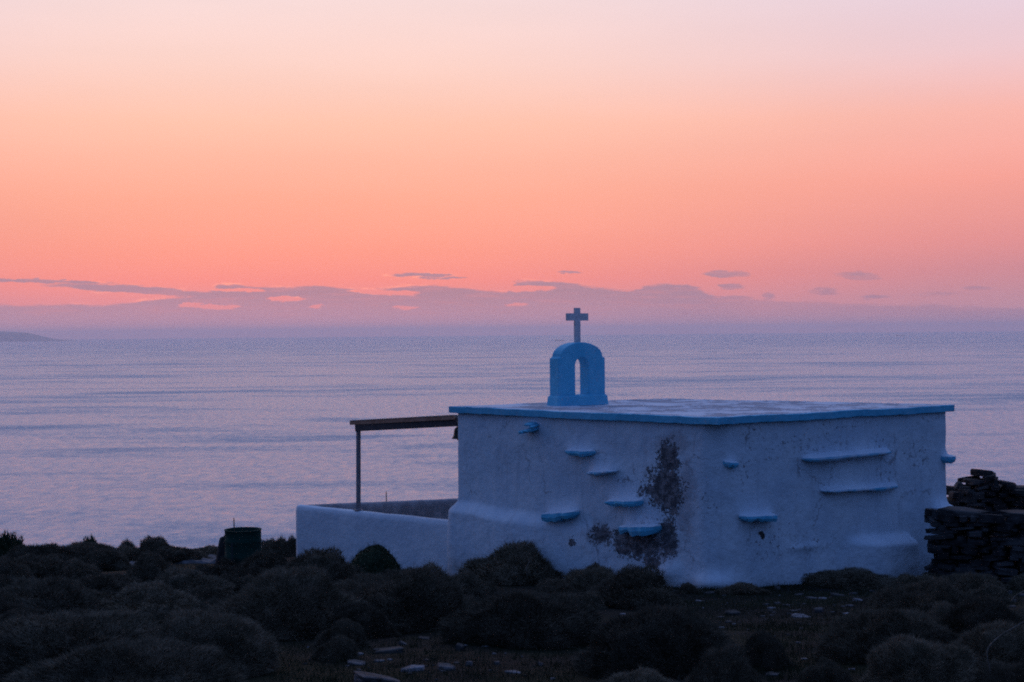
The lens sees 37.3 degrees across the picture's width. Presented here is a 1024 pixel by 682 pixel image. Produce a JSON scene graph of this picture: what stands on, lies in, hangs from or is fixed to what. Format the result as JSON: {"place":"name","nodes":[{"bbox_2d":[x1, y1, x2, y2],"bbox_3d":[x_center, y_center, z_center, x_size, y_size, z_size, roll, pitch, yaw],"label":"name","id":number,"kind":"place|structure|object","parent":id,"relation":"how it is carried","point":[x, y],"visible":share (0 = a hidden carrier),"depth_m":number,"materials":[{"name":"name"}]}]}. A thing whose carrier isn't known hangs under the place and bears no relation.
{"place":"outdoors","nodes":[
{"label":"outdoors","id":0,"kind":"place"},
{"bbox_2d":[0,331,71,341],"bbox_3d":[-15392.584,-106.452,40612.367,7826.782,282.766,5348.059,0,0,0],"label":"island","id":1,"kind":"structure","parent":0,"point":[5,336],"depth_m":40456.71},
{"bbox_2d":[0,331,1023,548],"bbox_3d":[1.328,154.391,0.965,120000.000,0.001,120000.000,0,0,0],"label":"sea","id":2,"kind":"structure","parent":0,"point":[193,443],"depth_m":3428.46,"materials":[{"name":"blue liquid"}]},
{"bbox_2d":[0,557,1023,681],"bbox_3d":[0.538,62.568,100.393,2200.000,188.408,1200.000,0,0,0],"label":"ground","id":3,"kind":"structure","parent":0,"point":[608,612],"depth_m":16.23,"materials":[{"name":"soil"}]},
{"bbox_2d":[0,530,23,558],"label":"leafy shrub","id":4,"kind":"object","parent":3,"relation":"on","point":[7,542],"visible":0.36,"depth_m":46.20,"materials":[{"name":"green plant"}]},
{"bbox_2d":[0,555,33,580],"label":"thorn bush","id":5,"kind":"object","parent":3,"relation":"on","point":[8,567],"visible":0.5,"depth_m":28.40,"materials":[{"name":"green plant"}]},
{"bbox_2d":[5,542,61,559],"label":"thorn bush","id":6,"kind":"object","parent":3,"relation":"on","point":[46,549],"visible":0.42,"depth_m":38.09,"materials":[{"name":"green plant"}]},
{"bbox_2d":[10,552,75,579],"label":"thorn bush","id":7,"kind":"object","parent":3,"relation":"on","point":[39,567],"visible":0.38,"depth_m":29.78,"materials":[{"name":"green plant"}]},
{"bbox_2d":[0,571,109,613],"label":"thorn bush","id":8,"kind":"object","parent":3,"relation":"on","point":[52,593],"visible":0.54,"depth_m":19.79,"materials":[{"name":"green plant"}]},
{"bbox_2d":[50,543,98,561],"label":"thorn bush","id":9,"kind":"object","parent":3,"relation":"on","point":[68,552],"visible":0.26,"depth_m":38.65,"materials":[{"name":"green plant"}]},
{"bbox_2d":[0,606,162,681],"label":"thorn bush","id":10,"kind":"object","parent":3,"relation":"on","point":[25,639],"visible":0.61,"depth_m":14.02,"materials":[{"name":"green plant"}]},
{"bbox_2d":[62,557,103,578],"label":"thorn bush","id":11,"kind":"object","parent":3,"relation":"on","point":[81,568],"visible":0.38,"depth_m":31.75,"materials":[{"name":"green plant"}]},
{"bbox_2d":[71,533,96,543],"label":"leafy shrub","id":12,"kind":"object","parent":3,"relation":"on","point":[89,540],"visible":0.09,"depth_m":46.32,"materials":[{"name":"green plant"}]},
{"bbox_2d":[65,540,115,550],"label":"thorn bush","id":13,"kind":"object","parent":3,"relation":"on","point":[88,544],"visible":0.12,"depth_m":41.22,"materials":[{"name":"green plant"}]},
{"bbox_2d":[76,585,117,601],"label":"thorn bush","id":14,"kind":"object","parent":3,"relation":"on","point":[97,593],"visible":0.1,"depth_m":21.39,"materials":[{"name":"green plant"}]},
{"bbox_2d":[78,547,132,571],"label":"thorn bush","id":15,"kind":"object","parent":3,"relation":"on","point":[104,559],"visible":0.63,"depth_m":36.11,"materials":[{"name":"green plant"}]},
{"bbox_2d":[73,571,143,594],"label":"thorn bush","id":16,"kind":"object","parent":3,"relation":"on","point":[104,582],"visible":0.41,"depth_m":27.43,"materials":[{"name":"green plant"}]},
{"bbox_2d":[0,632,248,681],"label":"thorn bush","id":17,"kind":"object","parent":3,"relation":"on","point":[156,660],"visible":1,"depth_m":12.37,"materials":[{"name":"green plant"}]},
{"bbox_2d":[116,544,138,561],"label":"thorn bush","id":18,"kind":"object","parent":3,"relation":"on","point":[126,549],"visible":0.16,"depth_m":40.98,"materials":[{"name":"green plant"}]},
{"bbox_2d":[119,537,137,547],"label":"thorn bush","id":19,"kind":"object","parent":3,"relation":"on","point":[128,543],"visible":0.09,"depth_m":46.39,"materials":[{"name":"green plant"}]},
{"bbox_2d":[123,550,176,582],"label":"thorn bush","id":20,"kind":"object","parent":3,"relation":"on","point":[149,565],"visible":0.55,"depth_m":30.23,"materials":[{"name":"green plant"}]},
{"bbox_2d":[100,578,200,613],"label":"thorn bush","id":21,"kind":"object","parent":3,"relation":"on","point":[148,598],"visible":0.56,"depth_m":20.79,"materials":[{"name":"green plant"}]},
{"bbox_2d":[131,535,174,560],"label":"thorn bush","id":22,"kind":"object","parent":3,"relation":"on","point":[151,543],"visible":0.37,"depth_m":40.57,"materials":[{"name":"green plant"}]},
{"bbox_2d":[153,545,213,563],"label":"thorn bush","id":23,"kind":"object","parent":3,"relation":"on","point":[179,554],"visible":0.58,"depth_m":39.76,"materials":[{"name":"green plant"}]},
{"bbox_2d":[173,554,215,563],"bbox_3d":[-7.822,5.817,39.993,3.724,0.439,1.689,0,0,20],"label":"rock outcrop","id":24,"kind":"object","parent":3,"relation":"on","point":[205,560],"visible":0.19,"depth_m":39.42,"materials":[{"name":"grey stone"}]},
{"bbox_2d":[154,565,236,593],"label":"thorn bush","id":25,"kind":"object","parent":3,"relation":"on","point":[184,579],"visible":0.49,"depth_m":26.23,"materials":[{"name":"green plant"}]},
{"bbox_2d":[196,569,213,575],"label":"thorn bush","id":26,"kind":"object","parent":3,"relation":"on","point":[205,573],"visible":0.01,"depth_m":28.71,"materials":[{"name":"green plant"}]},
{"bbox_2d":[194,544,217,555],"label":"thorn bush","id":27,"kind":"object","parent":3,"relation":"on","point":[208,549],"visible":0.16,"depth_m":41.43,"materials":[{"name":"green plant"}]},
{"bbox_2d":[137,605,283,677],"bbox_3d":[-2.855,2.874,14.160,1.583,0.849,1.650,-1,0,-38],"label":"thorn bush","id":28,"kind":"object","parent":3,"relation":"on","point":[250,646],"visible":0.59,"depth_m":13.97,"materials":[{"name":"green plant"}]},
{"bbox_2d":[185,585,236,601],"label":"thorn bush","id":29,"kind":"object","parent":3,"relation":"on","point":[204,593],"visible":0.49,"depth_m":23.11,"materials":[{"name":"green plant"}]},
{"bbox_2d":[194,563,240,576],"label":"thorn bush","id":30,"kind":"object","parent":3,"relation":"on","point":[217,570],"visible":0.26,"depth_m":30.50,"materials":[{"name":"green plant"}]},
{"bbox_2d":[215,535,224,563],"bbox_3d":[-6.440,4.765,34.262,0.562,0.979,0.622,0,0,0],"label":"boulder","id":31,"kind":"object","parent":3,"relation":"on","point":[221,549],"visible":0.15,"depth_m":34.08,"materials":[{"name":"grey stone"}]},
{"bbox_2d":[217,573,242,592],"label":"thorn bush","id":32,"kind":"object","parent":3,"relation":"on","point":[237,583],"visible":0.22,"depth_m":27.21,"materials":[{"name":"green plant"}]},
{"bbox_2d":[224,527,261,563],"bbox_3d":[-5.998,4.714,33.847,0.829,1.031,0.829,-1,0,-32],"label":"oil drum","id":33,"kind":"object","parent":3,"relation":"on","point":[241,543],"visible":0.74,"depth_m":33.50,"materials":[{"name":"green paint"}]},
{"bbox_2d":[236,549,287,570],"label":"thorn bush","id":34,"kind":"object","parent":3,"relation":"on","point":[266,559],"visible":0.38,"depth_m":32.50,"materials":[{"name":"green plant"}]},
{"bbox_2d":[261,534,286,557],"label":"thorn bush","id":35,"kind":"object","parent":3,"relation":"on","point":[278,546],"visible":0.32,"depth_m":46.25,"materials":[{"name":"green plant"}]},
{"bbox_2d":[206,562,366,640],"bbox_3d":[-2.712,3.236,18.192,2.236,1.219,2.145,0,1,44],"label":"thorn bush","id":36,"kind":"object","parent":3,"relation":"on","point":[290,603],"visible":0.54,"depth_m":17.67,"materials":[{"name":"green plant"}]},
{"bbox_2d":[280,534,295,557],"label":"thorn bush","id":37,"kind":"object","parent":3,"relation":"on","point":[291,545],"visible":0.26,"depth_m":46.13,"materials":[{"name":"green plant"}]},
{"bbox_2d":[263,544,363,583],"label":"thorn bush","id":38,"kind":"object","parent":3,"relation":"on","point":[337,566],"visible":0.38,"depth_m":26.77,"materials":[{"name":"green plant"}]},
{"bbox_2d":[311,634,361,661],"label":"thorn bush","id":39,"kind":"object","parent":3,"relation":"on","point":[341,647],"visible":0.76,"depth_m":15.10,"materials":[{"name":"green plant"}]},
{"bbox_2d":[312,616,371,647],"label":"thorn bush","id":40,"kind":"object","parent":3,"relation":"on","point":[350,629],"visible":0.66,"depth_m":16.51,"materials":[{"name":"green plant"}]},
{"bbox_2d":[347,659,365,664],"bbox_3d":[-1.520,3.151,14.803,0.193,0.075,0.133,0,0,15],"label":"stone","id":41,"kind":"object","parent":3,"relation":"on","point":[357,662],"visible":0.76,"depth_m":14.78,"materials":[{"name":"grey stone"}]},
{"bbox_2d":[332,569,392,590],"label":"thorn bush","id":42,"kind":"object","parent":3,"relation":"on","point":[339,583],"visible":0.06,"depth_m":23.21,"materials":[{"name":"green plant"}]},
{"bbox_2d":[325,599,401,638],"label":"thorn bush","id":43,"kind":"object","parent":3,"relation":"on","point":[371,620],"visible":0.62,"depth_m":17.63,"materials":[{"name":"green plant"}]},
{"bbox_2d":[350,541,401,575],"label":"round bush","id":44,"kind":"object","parent":3,"relation":"on","point":[374,558],"visible":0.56,"depth_m":29.28,"materials":[{"name":"green plant"}]},
{"bbox_2d":[353,671,399,681],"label":"stone","id":45,"kind":"object","parent":3,"relation":"on","point":[360,676],"visible":1,"depth_m":13.35,"materials":[{"name":"grey stone"}]},
{"bbox_2d":[296,498,457,573],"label":"courtyard wall","id":46,"kind":"structure","parent":3,"relation":"on","point":[410,532],"depth_m":33.42,"materials":[{"name":"white paint"}]},
{"bbox_2d":[350,415,457,510],"bbox_3d":[-1.621,2.610,32.960,2.100,2.230,3.544,-1,0,-43],"label":"canopy","id":47,"kind":"object","parent":46,"relation":"on","point":[408,422],"visible":0.8,"depth_m":32.55,"materials":[{"name":"paint"}]},
{"bbox_2d":[452,426,457,439],"bbox_3d":[-1.118,1.946,31.071,0.236,0.471,0.236,0,0,0],"label":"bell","id":48,"kind":"object","parent":47,"relation":"hanging from","point":[455,435],"visible":0.59,"depth_m":31.01,"materials":[{"name":"brown metal"}]},
{"bbox_2d":[372,646,403,653],"bbox_3d":[-1.302,3.267,15.948,0.339,0.105,0.195,-1,0,-7],"label":"stone","id":49,"kind":"object","parent":3,"relation":"on","point":[397,649],"visible":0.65,"depth_m":15.89,"materials":[{"name":"grey stone"}]},
{"bbox_2d":[381,564,414,577],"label":"thorn bush","id":50,"kind":"object","parent":3,"relation":"on","point":[387,573],"visible":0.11,"depth_m":26.22,"materials":[{"name":"green plant"}]},
{"bbox_2d":[341,558,475,633],"bbox_3d":[-1.375,3.403,19.564,2.408,1.266,2.294,-1,0,-16],"label":"thorn bush","id":51,"kind":"object","parent":3,"relation":"on","point":[419,599],"visible":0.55,"depth_m":19.08,"materials":[{"name":"green plant"}]},
{"bbox_2d":[401,665,424,671],"bbox_3d":[-0.919,3.066,14.126,0.180,0.078,0.215,0,0,25],"label":"stone","id":52,"kind":"object","parent":3,"relation":"on","point":[409,668],"visible":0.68,"depth_m":14.10,"materials":[{"name":"grey stone"}]},
{"bbox_2d":[418,636,431,639],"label":"stone","id":53,"kind":"object","parent":3,"relation":"on","point":[425,637],"visible":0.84,"depth_m":17.39,"materials":[{"name":"grey stone"}]},
{"bbox_2d":[437,662,455,670],"bbox_3d":[-0.611,3.054,14.149,0.173,0.094,0.158,-1,0,-7],"label":"stone","id":54,"kind":"object","parent":3,"relation":"on","point":[441,666],"visible":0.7,"depth_m":14.11,"materials":[{"name":"grey stone"}]},
{"bbox_2d":[455,643,465,650],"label":"stone","id":55,"kind":"object","parent":3,"relation":"on","point":[459,646],"visible":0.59,"depth_m":15.96,"materials":[{"name":"grey stone"}]},
{"bbox_2d":[465,661,472,665],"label":"stone","id":56,"kind":"object","parent":3,"relation":"on","point":[470,664],"visible":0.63,"depth_m":14.48,"materials":[{"name":"grey stone"}]},
{"bbox_2d":[449,570,499,599],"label":"thorn bush","id":57,"kind":"object","parent":3,"relation":"on","point":[477,587],"visible":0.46,"depth_m":23.64,"materials":[{"name":"green plant"}]},
{"bbox_2d":[454,538,564,585],"bbox_3d":[0.146,4.300,28.790,2.512,1.157,2.715,-1,0,-19],"label":"thorn bush","id":58,"kind":"object","parent":3,"relation":"on","point":[506,565],"visible":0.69,"depth_m":28.22,"materials":[{"name":"green plant"}]},
{"bbox_2d":[505,670,519,672],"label":"stone","id":59,"kind":"object","parent":3,"relation":"on","point":[510,671],"visible":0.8,"depth_m":13.98,"materials":[{"name":"grey stone"}]},
{"bbox_2d":[431,587,606,650],"bbox_3d":[0.115,3.191,17.129,2.150,0.950,2.021,-1,0,-15],"label":"thorn bush","id":60,"kind":"object","parent":3,"relation":"on","point":[529,619],"visible":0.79,"depth_m":16.67,"materials":[{"name":"green plant"}]},
{"bbox_2d":[532,577,564,590],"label":"thorn bush","id":61,"kind":"object","parent":3,"relation":"on","point":[549,582],"visible":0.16,"depth_m":24.15,"materials":[{"name":"green plant"}]},
{"bbox_2d":[561,566,616,591],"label":"thorn bush","id":62,"kind":"object","parent":3,"relation":"on","point":[580,579],"visible":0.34,"depth_m":23.82,"materials":[{"name":"green plant"}]},
{"bbox_2d":[583,560,605,569],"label":"thorn bush","id":63,"kind":"object","parent":3,"relation":"on","point":[595,564],"visible":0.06,"depth_m":27.39,"materials":[{"name":"green plant"}]},
{"bbox_2d":[584,562,682,609],"bbox_3d":[1.842,3.738,22.666,1.651,0.859,1.674,-1,0,-9],"label":"thorn bush","id":64,"kind":"object","parent":3,"relation":"on","point":[614,589],"visible":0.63,"depth_m":22.57,"materials":[{"name":"green plant"}]},
{"bbox_2d":[592,663,678,681],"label":"thorn bush","id":65,"kind":"object","parent":3,"relation":"on","point":[640,675],"visible":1,"depth_m":11.71,"materials":[{"name":"green plant"}]},
{"bbox_2d":[622,582,685,609],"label":"thorn bush","id":66,"kind":"object","parent":3,"relation":"on","point":[666,596],"visible":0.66,"depth_m":22.15,"materials":[{"name":"green plant"}]},
{"bbox_2d":[566,599,753,678],"bbox_3d":[1.369,2.786,13.903,1.772,0.964,1.749,-1,0,-39],"label":"thorn bush","id":67,"kind":"object","parent":3,"relation":"on","point":[671,642],"visible":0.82,"depth_m":13.51,"materials":[{"name":"green plant"}]},
{"bbox_2d":[677,582,702,593],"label":"thorn bush","id":68,"kind":"object","parent":3,"relation":"on","point":[688,588],"visible":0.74,"depth_m":24.87,"materials":[{"name":"green plant"}]},
{"bbox_2d":[447,308,955,588],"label":"chapel","id":69,"kind":"structure","parent":3,"relation":"on","point":[708,493],"depth_m":27.85,"materials":[{"name":"paint"}]},
{"bbox_2d":[684,641,762,681],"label":"thorn bush","id":70,"kind":"object","parent":3,"relation":"on","point":[728,663],"visible":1,"depth_m":11.93,"materials":[{"name":"green plant"}]},
{"bbox_2d":[724,609,739,614],"bbox_3d":[3.054,3.783,21.056,0.217,0.097,0.144,-1,0,-19],"label":"stone","id":71,"kind":"object","parent":3,"relation":"on","point":[731,611],"visible":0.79,"depth_m":21.02,"materials":[{"name":"grey stone"}]},
{"bbox_2d":[716,581,771,594],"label":"thorn bush","id":72,"kind":"object","parent":3,"relation":"on","point":[738,588],"visible":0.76,"depth_m":24.45,"materials":[{"name":"green plant"}]},
{"bbox_2d":[742,627,797,670],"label":"thorn bush","id":73,"kind":"object","parent":3,"relation":"on","point":[764,648],"visible":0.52,"depth_m":13.76,"materials":[{"name":"green plant"}]},
{"bbox_2d":[765,671,778,675],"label":"stone","id":74,"kind":"object","parent":3,"relation":"on","point":[773,673],"visible":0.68,"depth_m":13.34,"materials":[{"name":"grey stone"}]},
{"bbox_2d":[791,613,809,617],"bbox_3d":[3.864,3.684,20.264,0.267,0.073,0.182,-1,0,-7],"label":"stone","id":75,"kind":"object","parent":3,"relation":"on","point":[800,615],"visible":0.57,"depth_m":20.25,"materials":[{"name":"grey stone"}]},
{"bbox_2d":[812,607,823,612],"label":"stone","id":76,"kind":"object","parent":3,"relation":"on","point":[818,609],"visible":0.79,"depth_m":20.92,"materials":[{"name":"grey stone"}]},
{"bbox_2d":[796,655,854,681],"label":"thorn bush","id":77,"kind":"object","parent":3,"relation":"on","point":[824,670],"visible":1,"depth_m":12.54,"materials":[{"name":"green plant"}]},
{"bbox_2d":[830,593,844,595],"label":"stone","id":78,"kind":"object","parent":3,"relation":"on","point":[834,594],"visible":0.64,"depth_m":23.97,"materials":[{"name":"grey stone"}]},
{"bbox_2d":[801,566,897,589],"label":"thorn bush","id":79,"kind":"object","parent":3,"relation":"on","point":[850,577],"visible":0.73,"depth_m":26.72,"materials":[{"name":"green plant"}]},
{"bbox_2d":[811,606,951,663],"bbox_3d":[3.623,2.931,14.749,1.620,0.843,1.522,-1,0,-31],"label":"thorn bush","id":80,"kind":"object","parent":3,"relation":"on","point":[852,637],"visible":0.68,"depth_m":14.48,"materials":[{"name":"green plant"}]},
{"bbox_2d":[867,586,899,608],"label":"thorn bush","id":81,"kind":"object","parent":3,"relation":"on","point":[875,595],"visible":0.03,"depth_m":20.50,"materials":[{"name":"green plant"}]},
{"bbox_2d":[882,572,935,590],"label":"thorn bush","id":82,"kind":"object","parent":3,"relation":"on","point":[901,580],"visible":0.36,"depth_m":24.96,"materials":[{"name":"green plant"}]},
{"bbox_2d":[865,572,969,614],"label":"thorn bush","id":83,"kind":"object","parent":3,"relation":"on","point":[921,595],"visible":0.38,"depth_m":17.71,"materials":[{"name":"green plant"}]},
{"bbox_2d":[857,633,980,681],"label":"thorn bush","id":84,"kind":"object","parent":3,"relation":"on","point":[903,658],"visible":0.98,"depth_m":12.20,"materials":[{"name":"green plant"}]},
{"bbox_2d":[922,572,946,577],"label":"thorn bush","id":85,"kind":"object","parent":3,"relation":"on","point":[933,574],"visible":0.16,"depth_m":27.48,"materials":[{"name":"green plant"}]},
{"bbox_2d":[911,630,958,645],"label":"thorn bush","id":86,"kind":"object","parent":3,"relation":"on","point":[923,635],"visible":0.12,"depth_m":14.22,"materials":[{"name":"green plant"}]},
{"bbox_2d":[925,598,953,618],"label":"thorn bush","id":87,"kind":"object","parent":3,"relation":"on","point":[936,609],"visible":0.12,"depth_m":16.44,"materials":[{"name":"green plant"}]},
{"bbox_2d":[928,614,955,633],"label":"thorn bush","id":88,"kind":"object","parent":3,"relation":"on","point":[937,618],"visible":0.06,"depth_m":15.83,"materials":[{"name":"green plant"}]},
{"bbox_2d":[923,628,968,644],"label":"thorn bush","id":89,"kind":"object","parent":3,"relation":"on","point":[944,636],"visible":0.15,"depth_m":14.17,"materials":[{"name":"green plant"}]},
{"bbox_2d":[924,506,1023,582],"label":"dry stone wall","id":90,"kind":"structure","parent":3,"relation":"on","point":[994,541],"depth_m":27.49,"materials":[{"name":"grey stone"}]},
{"bbox_2d":[936,591,1023,634],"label":"thorn bush","id":91,"kind":"object","parent":3,"relation":"on","point":[965,615],"visible":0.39,"depth_m":15.56,"materials":[{"name":"green plant"}]},
{"bbox_2d":[953,571,1006,592],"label":"thorn bush","id":92,"kind":"object","parent":3,"relation":"on","point":[967,582],"visible":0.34,"depth_m":22.94,"materials":[{"name":"green plant"}]},
{"bbox_2d":[946,469,1023,559],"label":"dry stone wall","id":93,"kind":"structure","parent":3,"relation":"on","point":[988,491],"depth_m":30.86,"materials":[{"name":"grey stone"}]},
{"bbox_2d":[946,618,1023,669],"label":"thorn bush","id":94,"kind":"object","parent":3,"relation":"on","point":[1007,647],"visible":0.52,"depth_m":12.84,"materials":[{"name":"green plant"}]},
{"bbox_2d":[967,583,1014,603],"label":"thorn bush","id":95,"kind":"object","parent":3,"relation":"on","point":[997,592],"visible":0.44,"depth_m":21.78,"materials":[{"name":"green plant"}]},
{"bbox_2d":[973,658,1023,681],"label":"thorn bush","id":96,"kind":"object","parent":3,"relation":"on","point":[1005,672],"visible":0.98,"depth_m":11.99,"materials":[{"name":"green plant"}]},
{"bbox_2d":[986,621,1023,675],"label":"bare branch","id":97,"kind":"object","parent":96,"relation":"on","point":[992,642],"visible":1,"depth_m":12.03,"materials":[{"name":"brown wood"}]},
{"bbox_2d":[1006,574,1023,589],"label":"thorn bush","id":98,"kind":"object","parent":3,"relation":"on","point":[1017,582],"visible":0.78,"depth_m":25.82,"materials":[{"name":"green plant"}]},
{"bbox_2d":[0,0,1023,338],"label":"sky","id":99,"kind":"structure","parent":0,"point":[169,168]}
]}

